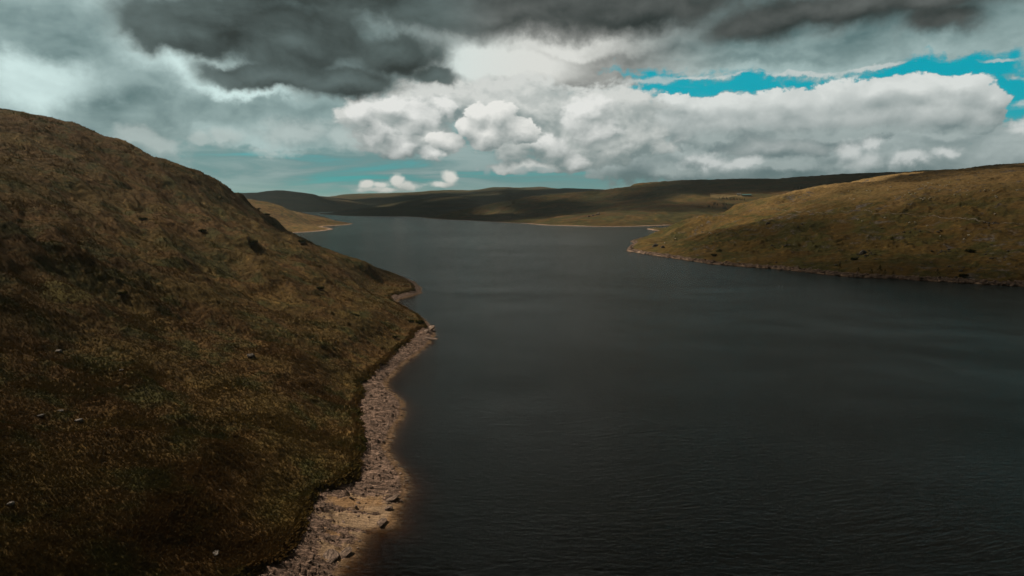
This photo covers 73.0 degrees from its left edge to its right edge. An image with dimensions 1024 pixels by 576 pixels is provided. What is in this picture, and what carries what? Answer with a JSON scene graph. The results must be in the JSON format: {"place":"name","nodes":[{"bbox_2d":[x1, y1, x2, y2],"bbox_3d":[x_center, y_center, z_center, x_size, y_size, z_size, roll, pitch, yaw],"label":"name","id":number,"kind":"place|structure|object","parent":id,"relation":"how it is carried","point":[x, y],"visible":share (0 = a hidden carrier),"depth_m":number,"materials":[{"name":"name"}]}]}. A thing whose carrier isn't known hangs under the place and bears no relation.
{"place":"outdoors","nodes":[
{"label":"outdoors","id":0,"kind":"place"},
{"bbox_2d":[0,108,427,575],"bbox_3d":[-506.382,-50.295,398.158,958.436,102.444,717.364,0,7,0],"label":"hillside","id":1,"kind":"structure","parent":0,"point":[169,196],"depth_m":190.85,"materials":[{"name":"brown plant"}]},
{"bbox_2d":[117,291,127,294],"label":"bush","id":2,"kind":"object","parent":1,"relation":"on","point":[122,293],"visible":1,"depth_m":184.05,"materials":[{"name":"green plant"}]},
{"bbox_2d":[235,190,377,212],"bbox_3d":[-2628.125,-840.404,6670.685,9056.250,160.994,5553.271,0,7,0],"label":"hill","id":3,"kind":"structure","parent":0,"point":[301,202],"depth_m":5117.97,"materials":[{"name":"green plant"}]},
{"bbox_2d":[247,199,384,235],"bbox_3d":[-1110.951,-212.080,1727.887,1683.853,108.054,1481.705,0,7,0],"label":"headland","id":4,"kind":"structure","parent":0,"point":[299,223],"depth_m":1490.93,"materials":[{"name":"plant"}]},
{"bbox_2d":[258,265,531,575],"bbox_3d":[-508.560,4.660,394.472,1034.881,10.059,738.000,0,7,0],"label":"shore","id":5,"kind":"structure","parent":0,"point":[458,449],"depth_m":141.08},
{"bbox_2d":[323,549,339,562],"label":"boulder","id":6,"kind":"object","parent":5,"relation":"on","point":[331,555],"visible":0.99,"depth_m":97.53,"materials":[{"name":"stone"}]},
{"bbox_2d":[339,546,351,558],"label":"boulder","id":7,"kind":"object","parent":5,"relation":"on","point":[345,552],"visible":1,"depth_m":98.92,"materials":[{"name":"stone"}]},
{"bbox_2d":[266,327,435,575],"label":"shore stones","id":8,"kind":"object","parent":5,"relation":"on","point":[358,515],"visible":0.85,"depth_m":120.19,"materials":[{"name":"grey stone"}]},
{"bbox_2d":[377,518,386,526],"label":"boulder","id":9,"kind":"object","parent":5,"relation":"on","point":[381,521],"visible":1,"depth_m":108.33,"materials":[{"name":"stone"}]},
{"bbox_2d":[384,505,392,510],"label":"boulder","id":10,"kind":"object","parent":5,"relation":"on","point":[388,508],"visible":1,"depth_m":113.39,"materials":[{"name":"stone"}]},
{"bbox_2d":[386,494,398,501],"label":"boulder","id":11,"kind":"object","parent":5,"relation":"on","point":[393,498],"visible":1,"depth_m":116.65,"materials":[{"name":"stone"}]},
{"bbox_2d":[310,188,602,218],"bbox_3d":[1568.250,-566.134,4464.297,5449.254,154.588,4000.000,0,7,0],"label":"hill","id":12,"kind":"structure","parent":0,"point":[432,206],"depth_m":3338.32,"materials":[{"name":"green plant"}]},
{"bbox_2d":[330,187,603,204],"bbox_3d":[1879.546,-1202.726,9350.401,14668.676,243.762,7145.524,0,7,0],"label":"hill","id":13,"kind":"structure","parent":0,"point":[381,198],"depth_m":6941.13,"materials":[{"name":"green plant"}]},
{"bbox_2d":[0,0,1023,196],"label":"sky","id":14,"kind":"structure","parent":0,"point":[327,98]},
{"bbox_2d":[301,213,1023,575],"bbox_3d":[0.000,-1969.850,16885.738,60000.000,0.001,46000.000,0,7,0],"label":"water","id":15,"kind":"structure","parent":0,"point":[685,435],"depth_m":287.07,"materials":[{"name":"grey liquid"}]},
{"bbox_2d":[399,170,935,228],"bbox_3d":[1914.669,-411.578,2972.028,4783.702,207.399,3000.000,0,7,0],"label":"hill","id":16,"kind":"structure","parent":0,"point":[662,204],"depth_m":2244.86,"materials":[{"name":"green plant"}]},
{"bbox_2d":[710,193,741,197],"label":"field","id":17,"kind":"structure","parent":16,"relation":"on","point":[712,195],"depth_m":2185.04,"materials":[{"name":"beige plant"}]},
{"bbox_2d":[581,163,1023,328],"bbox_3d":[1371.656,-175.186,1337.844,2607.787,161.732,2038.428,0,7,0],"label":"headland","id":18,"kind":"structure","parent":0,"point":[832,235],"depth_m":575.29,"materials":[{"name":"plant"}]},
{"bbox_2d":[627,237,1023,286],"bbox_3d":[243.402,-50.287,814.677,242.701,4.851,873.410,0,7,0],"label":"shore rocks","id":19,"kind":"object","parent":18,"relation":"on","point":[926,278],"visible":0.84,"depth_m":482.02,"materials":[{"name":"stone"}]},
{"bbox_2d":[785,210,1016,223],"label":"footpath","id":20,"kind":"structure","parent":18,"relation":"on","point":[922,216],"depth_m":616.08,"materials":[{"name":"brown soil"}]}
]}

